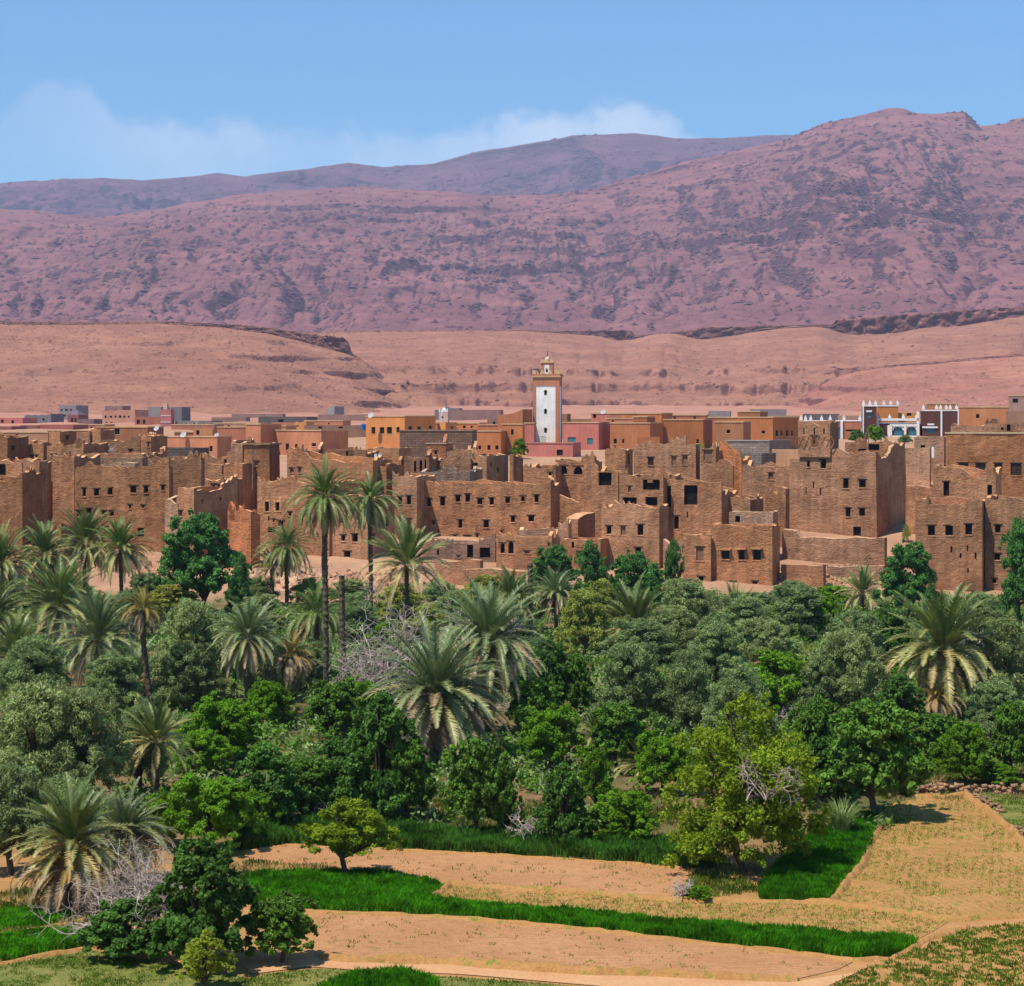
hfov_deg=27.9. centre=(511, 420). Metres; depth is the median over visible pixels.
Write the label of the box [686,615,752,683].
olive tree
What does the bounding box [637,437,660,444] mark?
mud wall
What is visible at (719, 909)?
seedlings
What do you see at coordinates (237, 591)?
tree
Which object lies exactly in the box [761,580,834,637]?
olive tree
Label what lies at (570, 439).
window
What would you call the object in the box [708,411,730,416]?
house
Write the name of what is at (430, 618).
shrub
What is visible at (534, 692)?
bush
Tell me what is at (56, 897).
dead palm
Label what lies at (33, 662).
olive tree
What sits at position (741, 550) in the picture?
window
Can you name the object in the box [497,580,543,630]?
shrub
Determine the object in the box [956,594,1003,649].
olive tree
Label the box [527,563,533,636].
headless palm
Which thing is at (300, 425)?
house
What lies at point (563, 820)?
shrub
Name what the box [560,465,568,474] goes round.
window
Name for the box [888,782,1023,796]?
stone wall
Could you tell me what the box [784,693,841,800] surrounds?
tree
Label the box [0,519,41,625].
date palm
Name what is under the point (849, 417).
house
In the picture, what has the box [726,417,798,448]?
town house
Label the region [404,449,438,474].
mud house
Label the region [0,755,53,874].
olive tree
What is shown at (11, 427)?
house
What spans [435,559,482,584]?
mud wall
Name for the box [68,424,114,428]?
house
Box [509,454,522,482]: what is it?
ruined house
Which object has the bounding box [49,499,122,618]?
date palm
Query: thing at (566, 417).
house
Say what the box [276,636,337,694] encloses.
olive tree
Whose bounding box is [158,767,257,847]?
shrub
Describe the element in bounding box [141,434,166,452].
mud house
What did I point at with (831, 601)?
tree
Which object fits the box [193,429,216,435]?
house
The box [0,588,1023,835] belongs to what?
undergrowth
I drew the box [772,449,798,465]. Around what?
town house
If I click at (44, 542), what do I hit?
date palm
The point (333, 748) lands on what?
bush
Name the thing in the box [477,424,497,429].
house
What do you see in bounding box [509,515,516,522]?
window
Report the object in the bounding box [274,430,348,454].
town house
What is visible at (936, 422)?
hotel wing
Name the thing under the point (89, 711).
olive tree
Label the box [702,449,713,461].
window
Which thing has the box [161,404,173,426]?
minaret
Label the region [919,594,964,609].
shrub
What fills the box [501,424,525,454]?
town house
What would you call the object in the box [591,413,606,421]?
town house
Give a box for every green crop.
[0,904,83,960]
[243,865,918,956]
[316,962,440,985]
[756,808,879,899]
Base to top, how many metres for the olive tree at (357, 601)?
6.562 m
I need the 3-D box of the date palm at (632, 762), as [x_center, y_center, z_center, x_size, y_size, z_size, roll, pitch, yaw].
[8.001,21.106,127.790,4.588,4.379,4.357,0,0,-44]
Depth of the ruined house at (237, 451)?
294.30 m
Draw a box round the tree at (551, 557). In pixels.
[525,541,581,601]
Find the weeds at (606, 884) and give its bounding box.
[241,845,847,970]
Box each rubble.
[5,543,81,580]
[130,559,174,578]
[233,563,335,603]
[328,568,434,603]
[779,563,885,585]
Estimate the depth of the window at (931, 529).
252.45 m
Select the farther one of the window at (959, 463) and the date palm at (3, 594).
the window at (959, 463)
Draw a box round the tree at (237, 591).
[223,553,254,611]
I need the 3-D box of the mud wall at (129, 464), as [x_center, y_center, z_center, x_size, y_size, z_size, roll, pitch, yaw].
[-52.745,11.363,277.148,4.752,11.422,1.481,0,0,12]
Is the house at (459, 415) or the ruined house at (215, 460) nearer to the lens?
the ruined house at (215, 460)
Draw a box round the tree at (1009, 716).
[988,699,1023,776]
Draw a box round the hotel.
[862,400,920,436]
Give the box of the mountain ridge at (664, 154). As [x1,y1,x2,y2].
[0,133,792,216]
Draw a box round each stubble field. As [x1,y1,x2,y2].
[442,887,947,939]
[836,922,1023,985]
[839,798,1023,915]
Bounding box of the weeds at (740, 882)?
[0,764,1023,959]
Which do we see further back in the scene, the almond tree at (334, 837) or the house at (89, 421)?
the house at (89, 421)
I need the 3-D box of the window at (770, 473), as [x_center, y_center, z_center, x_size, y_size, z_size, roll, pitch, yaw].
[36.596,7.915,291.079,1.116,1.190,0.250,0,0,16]
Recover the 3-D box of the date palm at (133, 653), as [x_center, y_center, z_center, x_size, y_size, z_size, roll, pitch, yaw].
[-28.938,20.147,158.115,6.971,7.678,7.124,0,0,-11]
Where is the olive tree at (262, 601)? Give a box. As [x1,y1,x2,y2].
[226,593,293,626]
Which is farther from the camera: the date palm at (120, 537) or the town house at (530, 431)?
the town house at (530, 431)
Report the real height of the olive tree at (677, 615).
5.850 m
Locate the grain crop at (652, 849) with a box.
[232,809,726,868]
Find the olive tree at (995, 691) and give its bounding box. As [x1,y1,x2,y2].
[963,673,1018,743]
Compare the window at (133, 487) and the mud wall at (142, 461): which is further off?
the mud wall at (142, 461)
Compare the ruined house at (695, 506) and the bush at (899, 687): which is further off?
the ruined house at (695, 506)
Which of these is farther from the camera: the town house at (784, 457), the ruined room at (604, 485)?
the town house at (784, 457)
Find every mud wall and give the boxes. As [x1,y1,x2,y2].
[100,457,147,465]
[102,462,138,466]
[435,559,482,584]
[464,568,525,589]
[560,494,590,523]
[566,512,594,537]
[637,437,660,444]
[663,539,682,574]
[711,459,733,488]
[765,486,789,546]
[781,564,825,586]
[782,529,886,566]
[827,565,884,582]
[905,448,930,486]
[906,486,932,533]
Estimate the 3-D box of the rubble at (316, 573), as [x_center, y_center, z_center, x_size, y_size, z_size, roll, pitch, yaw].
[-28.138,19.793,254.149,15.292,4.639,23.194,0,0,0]
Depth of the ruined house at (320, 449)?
301.40 m
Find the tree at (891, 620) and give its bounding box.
[876,607,915,667]
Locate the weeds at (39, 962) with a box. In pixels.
[0,791,1023,985]
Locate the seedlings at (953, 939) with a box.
[834,921,1023,985]
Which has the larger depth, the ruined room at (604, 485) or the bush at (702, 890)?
the ruined room at (604, 485)
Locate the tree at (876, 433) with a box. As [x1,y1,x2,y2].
[865,424,885,442]
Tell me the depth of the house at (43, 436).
440.57 m
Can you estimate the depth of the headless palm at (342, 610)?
157.82 m
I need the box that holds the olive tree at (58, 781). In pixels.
[37,769,101,843]
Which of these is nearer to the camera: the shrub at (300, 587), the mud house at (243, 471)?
the shrub at (300, 587)
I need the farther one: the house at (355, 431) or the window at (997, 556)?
the house at (355, 431)
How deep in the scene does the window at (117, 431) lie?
471.29 m
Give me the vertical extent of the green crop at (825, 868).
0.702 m
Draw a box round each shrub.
[67,580,98,604]
[125,571,155,595]
[134,787,189,843]
[147,584,199,615]
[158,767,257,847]
[183,690,261,760]
[240,782,289,823]
[248,575,280,601]
[286,755,340,813]
[289,577,333,603]
[329,579,376,601]
[347,621,413,684]
[372,583,432,628]
[394,603,458,661]
[421,578,459,606]
[462,574,503,597]
[481,761,525,826]
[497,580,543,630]
[516,703,587,771]
[531,761,591,839]
[574,746,614,802]
[586,701,645,770]
[630,727,697,792]
[689,589,723,601]
[743,591,778,603]
[771,580,806,599]
[816,584,851,600]
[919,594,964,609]
[963,591,1002,612]
[968,762,1022,784]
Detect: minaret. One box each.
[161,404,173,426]
[439,408,448,421]
[531,350,562,441]
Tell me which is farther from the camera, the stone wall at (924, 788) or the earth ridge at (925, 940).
the stone wall at (924, 788)
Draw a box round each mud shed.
[78,428,93,442]
[327,446,378,457]
[422,534,495,561]
[447,441,477,457]
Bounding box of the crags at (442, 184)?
[0,133,781,214]
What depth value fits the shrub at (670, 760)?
120.23 m
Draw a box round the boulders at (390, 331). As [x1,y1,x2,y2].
[304,308,1023,406]
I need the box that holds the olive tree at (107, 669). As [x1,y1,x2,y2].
[81,649,151,710]
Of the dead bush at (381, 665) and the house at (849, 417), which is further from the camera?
the house at (849, 417)
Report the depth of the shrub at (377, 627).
164.29 m
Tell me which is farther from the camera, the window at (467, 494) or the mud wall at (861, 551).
the window at (467, 494)
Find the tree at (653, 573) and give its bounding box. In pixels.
[632,561,670,612]
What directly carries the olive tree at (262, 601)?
on the ground at (358, 565)
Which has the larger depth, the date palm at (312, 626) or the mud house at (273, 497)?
the mud house at (273, 497)
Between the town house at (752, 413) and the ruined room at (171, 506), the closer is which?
the ruined room at (171, 506)
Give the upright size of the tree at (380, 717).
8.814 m
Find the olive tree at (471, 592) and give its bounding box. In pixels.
[431,588,485,635]
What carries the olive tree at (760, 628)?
on the ground at (358, 565)
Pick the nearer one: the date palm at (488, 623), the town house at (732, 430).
the date palm at (488, 623)
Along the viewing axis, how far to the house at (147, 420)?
760.92 m
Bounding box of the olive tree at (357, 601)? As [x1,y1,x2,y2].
[328,590,379,643]
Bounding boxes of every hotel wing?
[800,415,860,438]
[919,404,958,435]
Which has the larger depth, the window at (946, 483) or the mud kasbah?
the mud kasbah
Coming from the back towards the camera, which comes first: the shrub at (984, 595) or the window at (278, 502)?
the window at (278, 502)
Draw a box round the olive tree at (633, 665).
[586,633,675,720]
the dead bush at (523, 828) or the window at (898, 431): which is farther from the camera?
the window at (898, 431)
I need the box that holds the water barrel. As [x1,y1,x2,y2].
[361,423,365,429]
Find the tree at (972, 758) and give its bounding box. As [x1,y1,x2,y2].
[931,718,996,784]
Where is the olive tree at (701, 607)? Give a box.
[656,577,723,627]
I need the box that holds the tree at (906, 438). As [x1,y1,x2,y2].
[897,434,913,443]
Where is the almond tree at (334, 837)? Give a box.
[295,796,403,872]
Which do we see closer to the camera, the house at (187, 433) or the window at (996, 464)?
the window at (996, 464)
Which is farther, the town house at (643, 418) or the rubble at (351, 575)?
the town house at (643, 418)
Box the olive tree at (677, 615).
[647,604,705,649]
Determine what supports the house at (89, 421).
on the ground at (358, 565)
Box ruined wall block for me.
[228,500,259,567]
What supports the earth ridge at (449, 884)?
on the ground at (358, 565)
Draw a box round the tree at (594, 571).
[572,539,614,600]
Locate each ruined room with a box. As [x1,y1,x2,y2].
[165,496,177,547]
[591,463,618,536]
[845,435,899,456]
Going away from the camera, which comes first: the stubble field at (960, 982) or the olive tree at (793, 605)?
the stubble field at (960, 982)
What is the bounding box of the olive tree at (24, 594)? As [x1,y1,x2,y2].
[4,575,49,608]
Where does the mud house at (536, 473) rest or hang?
on the ground at (358, 565)
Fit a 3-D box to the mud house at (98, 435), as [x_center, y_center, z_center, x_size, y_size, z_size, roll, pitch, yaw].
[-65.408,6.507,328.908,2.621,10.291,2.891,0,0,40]
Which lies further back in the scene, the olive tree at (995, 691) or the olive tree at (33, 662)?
the olive tree at (33, 662)
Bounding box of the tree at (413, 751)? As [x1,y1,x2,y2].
[386,739,437,818]
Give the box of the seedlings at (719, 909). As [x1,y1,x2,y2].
[441,886,948,939]
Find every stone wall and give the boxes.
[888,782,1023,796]
[972,793,1005,812]
[1008,824,1023,835]
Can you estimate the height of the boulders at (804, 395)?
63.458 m
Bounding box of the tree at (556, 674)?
[530,638,577,710]
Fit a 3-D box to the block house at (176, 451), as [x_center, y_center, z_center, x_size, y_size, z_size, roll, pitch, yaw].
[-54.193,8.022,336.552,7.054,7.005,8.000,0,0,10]
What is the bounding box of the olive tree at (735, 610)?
[708,591,781,642]
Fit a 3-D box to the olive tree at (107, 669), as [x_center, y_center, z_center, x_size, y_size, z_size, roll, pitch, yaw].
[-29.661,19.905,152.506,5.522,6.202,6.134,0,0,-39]
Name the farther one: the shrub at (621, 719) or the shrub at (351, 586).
the shrub at (351, 586)
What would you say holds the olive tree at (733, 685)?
on the ground at (358, 565)
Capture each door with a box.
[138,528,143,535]
[854,527,860,535]
[931,445,933,457]
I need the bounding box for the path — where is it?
[243,958,855,985]
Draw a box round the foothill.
[789,353,1023,411]
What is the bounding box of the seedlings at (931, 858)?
[838,797,1023,915]
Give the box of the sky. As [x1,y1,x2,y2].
[0,0,1023,183]
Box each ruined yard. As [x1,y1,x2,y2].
[83,446,166,457]
[728,492,762,523]
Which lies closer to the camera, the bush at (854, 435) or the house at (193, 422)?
the bush at (854, 435)
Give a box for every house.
[0,418,36,423]
[0,426,26,429]
[0,432,28,460]
[0,457,50,518]
[0,466,41,562]
[2,432,48,443]
[11,425,39,428]
[25,414,63,422]
[29,440,50,459]
[40,425,87,429]
[46,430,86,437]
[47,438,107,516]
[49,431,76,445]
[53,451,99,545]
[59,405,87,419]
[67,410,86,422]
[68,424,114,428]
[75,456,172,551]
[78,419,101,423]
[91,429,114,442]
[96,426,163,440]
[100,432,155,452]
[102,410,147,422]
[105,406,130,409]
[135,417,160,424]
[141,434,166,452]
[145,452,186,465]
[148,407,169,416]
[167,436,231,457]
[167,447,208,456]
[170,450,204,495]
[171,407,190,420]
[171,424,223,429]
[174,432,192,435]
[175,421,222,423]
[178,474,236,563]
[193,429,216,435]
[202,451,230,463]
[205,463,224,480]
[205,474,241,510]
[212,417,249,421]
[212,422,266,425]
[217,426,245,440]
[224,463,254,510]
[231,437,255,463]
[232,414,285,417]
[242,442,281,508]
[245,423,281,442]
[257,475,357,556]
[258,417,317,423]
[272,422,294,424]
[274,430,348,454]
[281,425,296,429]
[287,444,391,494]
[294,421,313,429]
[304,420,350,424]
[304,425,365,437]
[304,442,323,453]
[318,414,367,420]
[326,406,343,413]
[331,494,394,559]
[365,416,435,449]
[368,447,411,462]
[378,456,403,495]
[392,471,434,538]
[399,430,477,457]
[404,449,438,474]
[419,464,482,480]
[424,475,559,537]
[435,406,461,419]
[437,452,472,471]
[439,422,456,429]
[448,410,502,420]
[457,422,486,429]
[471,449,507,481]
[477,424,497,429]
[477,430,506,454]
[487,419,497,423]
[496,529,559,569]
[498,409,531,429]
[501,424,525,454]
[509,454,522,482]
[518,519,571,544]
[523,462,561,494]
[524,422,536,451]
[526,442,581,456]
[555,451,601,501]
[561,537,608,568]
[562,414,570,438]
[562,422,609,449]
[571,419,590,421]
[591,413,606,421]
[601,500,667,567]
[605,444,632,474]
[606,418,632,421]
[607,413,620,417]
[609,422,663,448]
[619,467,680,506]
[620,413,672,421]
[633,416,655,421]
[633,436,699,479]
[663,419,712,448]
[664,474,737,540]
[672,414,709,418]
[683,531,712,581]
[700,442,721,481]
[707,417,726,442]
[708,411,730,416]
[711,520,779,585]
[715,421,750,444]
[719,440,748,496]
[724,439,791,452]
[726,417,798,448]
[729,510,777,524]
[737,411,767,416]
[742,460,789,511]
[750,409,785,415]
[768,416,799,419]
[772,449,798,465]
[803,414,838,419]
[838,416,861,427]
[914,436,945,480]
[915,496,984,591]
[925,403,957,409]
[933,463,1001,499]
[945,432,1023,496]
[951,423,984,431]
[958,406,1008,425]
[985,416,1023,431]
[985,495,1023,590]
[1006,411,1023,423]
[1008,395,1023,410]
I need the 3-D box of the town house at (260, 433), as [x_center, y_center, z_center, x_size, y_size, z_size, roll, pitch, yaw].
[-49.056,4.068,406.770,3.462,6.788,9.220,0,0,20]
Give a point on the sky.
(112, 89)
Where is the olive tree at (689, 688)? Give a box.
[654,644,711,736]
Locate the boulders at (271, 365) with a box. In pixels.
[0,321,409,413]
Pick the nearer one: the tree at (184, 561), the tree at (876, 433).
the tree at (184, 561)
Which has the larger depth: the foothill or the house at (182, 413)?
the foothill
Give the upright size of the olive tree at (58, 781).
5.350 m
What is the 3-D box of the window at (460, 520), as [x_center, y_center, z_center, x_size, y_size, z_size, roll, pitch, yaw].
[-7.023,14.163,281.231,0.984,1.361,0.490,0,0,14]
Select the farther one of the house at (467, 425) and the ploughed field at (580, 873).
the house at (467, 425)
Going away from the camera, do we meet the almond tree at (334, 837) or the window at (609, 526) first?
the almond tree at (334, 837)
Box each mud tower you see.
[23,459,47,529]
[426,434,454,457]
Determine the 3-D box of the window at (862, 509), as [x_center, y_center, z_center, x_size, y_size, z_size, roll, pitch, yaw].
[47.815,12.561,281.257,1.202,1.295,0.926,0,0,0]
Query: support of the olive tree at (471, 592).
on the ground at (358, 565)
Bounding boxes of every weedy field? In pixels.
[0,950,245,985]
[232,969,562,985]
[981,791,1023,836]
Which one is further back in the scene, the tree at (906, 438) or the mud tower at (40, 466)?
the tree at (906, 438)
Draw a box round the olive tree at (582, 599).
[552,587,610,656]
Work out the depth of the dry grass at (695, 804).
103.60 m
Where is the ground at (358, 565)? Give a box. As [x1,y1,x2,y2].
[0,405,1023,985]
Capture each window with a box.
[81,487,86,496]
[92,488,100,496]
[107,487,113,495]
[115,429,119,434]
[129,485,137,493]
[142,485,149,493]
[263,500,269,512]
[274,501,280,511]
[342,550,351,556]
[350,533,358,542]
[405,495,412,503]
[425,498,431,506]
[438,496,446,506]
[454,494,461,502]
[457,519,463,528]
[464,493,471,502]
[476,497,483,504]
[482,519,489,526]
[488,497,494,505]
[499,542,505,553]
[504,496,511,503]
[506,540,514,554]
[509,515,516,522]
[519,495,525,501]
[527,514,535,521]
[533,494,539,502]
[557,450,562,455]
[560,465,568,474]
[568,437,575,441]
[572,465,583,474]
[587,438,592,443]
[605,525,612,534]
[619,525,626,535]
[636,524,644,535]
[646,456,653,465]
[670,455,677,465]
[672,515,679,529]
[681,455,688,465]
[694,546,704,561]
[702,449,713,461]
[719,549,730,559]
[735,548,746,560]
[750,548,762,560]
[767,472,774,478]
[810,435,817,446]
[819,459,827,468]
[841,478,849,488]
[844,507,851,516]
[857,478,866,487]
[857,507,865,516]
[894,427,902,435]
[909,427,915,434]
[926,524,936,536]
[927,428,934,432]
[942,480,950,496]
[943,524,952,535]
[957,462,969,465]
[963,523,973,535]
[974,462,986,469]
[990,577,997,583]
[992,552,1001,560]
[993,462,1003,472]
[993,524,1001,533]
[1009,462,1022,475]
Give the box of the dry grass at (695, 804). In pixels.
[0,766,1023,961]
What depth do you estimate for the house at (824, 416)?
700.86 m
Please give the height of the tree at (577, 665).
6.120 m
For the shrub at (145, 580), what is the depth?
239.25 m
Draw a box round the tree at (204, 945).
[176,929,237,985]
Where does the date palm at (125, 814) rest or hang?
on the ground at (358, 565)
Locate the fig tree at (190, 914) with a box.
[140,835,264,962]
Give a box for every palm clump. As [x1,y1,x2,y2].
[0,766,141,900]
[713,580,752,610]
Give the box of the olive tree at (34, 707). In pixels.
[0,680,95,792]
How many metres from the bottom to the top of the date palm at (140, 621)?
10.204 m
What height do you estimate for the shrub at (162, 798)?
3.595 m
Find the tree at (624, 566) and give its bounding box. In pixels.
[607,549,652,602]
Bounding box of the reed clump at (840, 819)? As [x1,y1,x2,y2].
[816,796,865,830]
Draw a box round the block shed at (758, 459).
[741,453,775,466]
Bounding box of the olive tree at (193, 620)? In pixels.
[142,596,235,705]
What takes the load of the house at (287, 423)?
on the ground at (358, 565)
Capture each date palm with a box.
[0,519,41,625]
[0,568,41,662]
[0,605,68,676]
[6,551,116,651]
[9,514,82,632]
[48,581,157,687]
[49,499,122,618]
[79,776,181,887]
[83,512,158,591]
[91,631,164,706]
[114,691,201,792]
[117,586,170,706]
[203,590,293,707]
[242,673,314,723]
[249,540,295,599]
[251,516,319,606]
[260,629,319,710]
[273,575,357,681]
[281,452,370,713]
[341,468,405,612]
[356,512,451,620]
[358,611,511,762]
[421,570,557,735]
[481,560,545,635]
[533,561,585,631]
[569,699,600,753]
[593,571,685,652]
[606,724,653,778]
[832,562,891,611]
[874,572,1022,714]
[916,675,966,724]
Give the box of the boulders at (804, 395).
[786,353,1023,410]
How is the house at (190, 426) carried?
on the ground at (358, 565)
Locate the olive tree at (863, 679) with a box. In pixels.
[820,626,891,708]
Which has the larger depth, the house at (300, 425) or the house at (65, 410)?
the house at (65, 410)
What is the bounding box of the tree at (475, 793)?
[441,737,513,829]
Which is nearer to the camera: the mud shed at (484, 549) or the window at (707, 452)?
the mud shed at (484, 549)
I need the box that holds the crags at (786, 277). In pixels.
[0,110,1023,331]
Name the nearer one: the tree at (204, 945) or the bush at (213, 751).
the tree at (204, 945)
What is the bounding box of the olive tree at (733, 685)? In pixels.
[698,661,779,754]
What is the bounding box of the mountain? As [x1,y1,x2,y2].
[0,108,1023,334]
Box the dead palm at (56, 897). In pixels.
[9,827,115,916]
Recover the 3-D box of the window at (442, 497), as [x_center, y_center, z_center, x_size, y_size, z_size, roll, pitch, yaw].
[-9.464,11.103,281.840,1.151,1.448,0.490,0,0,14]
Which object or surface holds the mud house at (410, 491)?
on the ground at (358, 565)
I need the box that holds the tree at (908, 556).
[871,538,938,618]
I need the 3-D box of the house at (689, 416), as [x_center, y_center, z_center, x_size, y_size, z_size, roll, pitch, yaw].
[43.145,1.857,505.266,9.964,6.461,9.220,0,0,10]
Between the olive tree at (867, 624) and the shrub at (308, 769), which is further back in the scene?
the olive tree at (867, 624)
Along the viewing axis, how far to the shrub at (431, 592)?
238.87 m
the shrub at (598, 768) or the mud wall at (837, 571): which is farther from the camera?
the mud wall at (837, 571)
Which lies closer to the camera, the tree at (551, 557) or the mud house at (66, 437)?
the tree at (551, 557)
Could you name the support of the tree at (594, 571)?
on the ground at (358, 565)
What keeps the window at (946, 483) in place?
in the ruined house at (966, 482)
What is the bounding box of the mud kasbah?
[789,420,905,537]
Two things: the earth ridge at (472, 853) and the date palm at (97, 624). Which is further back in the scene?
the date palm at (97, 624)
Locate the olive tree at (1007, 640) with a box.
[960,620,1023,706]
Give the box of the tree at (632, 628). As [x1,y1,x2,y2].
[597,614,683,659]
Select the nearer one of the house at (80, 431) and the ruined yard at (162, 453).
the ruined yard at (162, 453)
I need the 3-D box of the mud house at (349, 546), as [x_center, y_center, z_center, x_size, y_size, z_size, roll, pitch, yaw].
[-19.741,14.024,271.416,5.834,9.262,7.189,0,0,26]
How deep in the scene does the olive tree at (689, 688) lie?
141.88 m
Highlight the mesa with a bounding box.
[0,321,408,414]
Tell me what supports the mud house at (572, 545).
on the ground at (358, 565)
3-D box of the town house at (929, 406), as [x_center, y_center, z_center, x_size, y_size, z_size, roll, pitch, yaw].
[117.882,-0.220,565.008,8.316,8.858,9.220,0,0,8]
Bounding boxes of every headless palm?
[339,575,345,681]
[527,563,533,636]
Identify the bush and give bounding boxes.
[22,828,244,940]
[75,897,161,959]
[108,444,116,452]
[172,721,234,776]
[243,889,320,961]
[247,677,294,722]
[297,771,340,814]
[302,679,360,739]
[311,735,347,782]
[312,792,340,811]
[313,583,509,711]
[334,675,378,709]
[338,772,381,817]
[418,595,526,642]
[503,803,550,839]
[504,675,563,729]
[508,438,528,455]
[584,787,661,839]
[682,884,714,900]
[733,743,806,808]
[763,703,797,725]
[791,735,853,804]
[848,430,864,440]
[876,673,929,729]
[901,524,910,541]
[907,712,964,765]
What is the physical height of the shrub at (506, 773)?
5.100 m
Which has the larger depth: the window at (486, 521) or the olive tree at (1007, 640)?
the window at (486, 521)
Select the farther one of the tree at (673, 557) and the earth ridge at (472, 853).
the tree at (673, 557)
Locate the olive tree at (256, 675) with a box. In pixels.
[230,603,294,691]
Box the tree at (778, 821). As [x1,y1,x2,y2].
[658,690,835,872]
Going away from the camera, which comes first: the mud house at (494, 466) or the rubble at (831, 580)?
the rubble at (831, 580)
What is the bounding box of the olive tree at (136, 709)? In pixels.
[108,697,169,794]
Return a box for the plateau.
[310,307,1023,406]
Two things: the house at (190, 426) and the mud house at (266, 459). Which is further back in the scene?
the house at (190, 426)
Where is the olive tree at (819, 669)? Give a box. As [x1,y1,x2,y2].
[788,652,856,714]
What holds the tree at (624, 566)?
on the ground at (358, 565)
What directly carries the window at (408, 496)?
in the mud house at (410, 491)
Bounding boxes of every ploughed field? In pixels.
[243,845,690,896]
[313,911,850,977]
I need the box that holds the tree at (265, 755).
[229,740,313,817]
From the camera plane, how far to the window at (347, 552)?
268.73 m
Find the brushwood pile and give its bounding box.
[667,875,693,904]
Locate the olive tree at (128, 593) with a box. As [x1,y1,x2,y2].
[103,587,160,636]
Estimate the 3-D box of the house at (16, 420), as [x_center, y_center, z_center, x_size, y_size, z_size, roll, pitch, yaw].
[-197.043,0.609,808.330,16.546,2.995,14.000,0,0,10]
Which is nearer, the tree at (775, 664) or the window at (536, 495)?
the tree at (775, 664)
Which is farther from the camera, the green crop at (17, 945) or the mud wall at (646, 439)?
the mud wall at (646, 439)
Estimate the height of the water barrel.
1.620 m
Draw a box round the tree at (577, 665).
[559,652,596,715]
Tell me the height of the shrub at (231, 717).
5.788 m
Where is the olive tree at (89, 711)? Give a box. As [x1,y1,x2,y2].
[36,686,135,791]
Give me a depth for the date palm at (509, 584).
204.42 m
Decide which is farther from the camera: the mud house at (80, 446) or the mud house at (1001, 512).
the mud house at (80, 446)
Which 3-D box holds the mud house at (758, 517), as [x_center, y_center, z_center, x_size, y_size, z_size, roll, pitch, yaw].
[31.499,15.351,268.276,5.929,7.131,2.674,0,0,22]
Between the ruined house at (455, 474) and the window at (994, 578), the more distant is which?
the ruined house at (455, 474)
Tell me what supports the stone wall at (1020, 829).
on the ground at (358, 565)
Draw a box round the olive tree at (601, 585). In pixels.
[583,578,623,617]
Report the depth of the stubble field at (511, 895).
92.07 m
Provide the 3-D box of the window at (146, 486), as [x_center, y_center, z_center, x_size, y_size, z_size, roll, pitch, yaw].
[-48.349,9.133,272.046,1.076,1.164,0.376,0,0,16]
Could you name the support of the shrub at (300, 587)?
on the ground at (358, 565)
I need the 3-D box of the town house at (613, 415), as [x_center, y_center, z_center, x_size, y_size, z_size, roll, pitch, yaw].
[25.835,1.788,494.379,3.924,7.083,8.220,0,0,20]
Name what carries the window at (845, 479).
in the mud kasbah
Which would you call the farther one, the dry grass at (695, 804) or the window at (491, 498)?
the window at (491, 498)
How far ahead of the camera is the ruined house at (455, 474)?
290.82 m
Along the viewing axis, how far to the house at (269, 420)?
691.81 m
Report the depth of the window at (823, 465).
284.32 m
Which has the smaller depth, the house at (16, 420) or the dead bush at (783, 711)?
the dead bush at (783, 711)
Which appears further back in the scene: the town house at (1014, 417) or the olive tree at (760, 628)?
the town house at (1014, 417)
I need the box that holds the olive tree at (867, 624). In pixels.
[821,609,888,665]
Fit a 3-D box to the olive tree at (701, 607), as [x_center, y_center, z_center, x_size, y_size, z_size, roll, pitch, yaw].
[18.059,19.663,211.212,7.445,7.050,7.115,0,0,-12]
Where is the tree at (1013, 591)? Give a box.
[998,514,1023,622]
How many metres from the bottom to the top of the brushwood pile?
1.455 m
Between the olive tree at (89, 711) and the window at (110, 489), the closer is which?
the olive tree at (89, 711)
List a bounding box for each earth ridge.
[0,945,98,964]
[1,918,83,932]
[241,843,682,868]
[313,909,971,962]
[319,953,797,981]
[432,880,1023,921]
[829,825,882,899]
[915,791,1023,847]
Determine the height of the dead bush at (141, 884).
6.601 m
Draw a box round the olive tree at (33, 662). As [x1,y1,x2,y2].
[0,632,74,693]
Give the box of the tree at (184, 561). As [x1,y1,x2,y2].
[151,508,243,606]
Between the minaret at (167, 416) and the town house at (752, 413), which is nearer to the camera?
the town house at (752, 413)
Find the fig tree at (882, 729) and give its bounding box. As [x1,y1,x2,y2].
[819,697,937,812]
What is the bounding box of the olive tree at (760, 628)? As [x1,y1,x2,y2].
[736,616,803,664]
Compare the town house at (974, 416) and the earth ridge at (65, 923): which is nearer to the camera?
the earth ridge at (65, 923)
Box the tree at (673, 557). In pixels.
[661,538,689,603]
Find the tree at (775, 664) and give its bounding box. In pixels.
[746,648,812,717]
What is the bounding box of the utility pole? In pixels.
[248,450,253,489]
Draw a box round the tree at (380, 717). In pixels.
[329,690,425,815]
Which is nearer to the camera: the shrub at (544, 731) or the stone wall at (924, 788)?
the stone wall at (924, 788)
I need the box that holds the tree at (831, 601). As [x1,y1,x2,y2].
[808,592,844,630]
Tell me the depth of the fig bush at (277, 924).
82.87 m
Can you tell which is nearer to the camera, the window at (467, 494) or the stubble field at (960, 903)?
the stubble field at (960, 903)
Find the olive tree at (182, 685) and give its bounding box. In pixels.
[149,636,229,713]
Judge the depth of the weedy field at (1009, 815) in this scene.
115.91 m

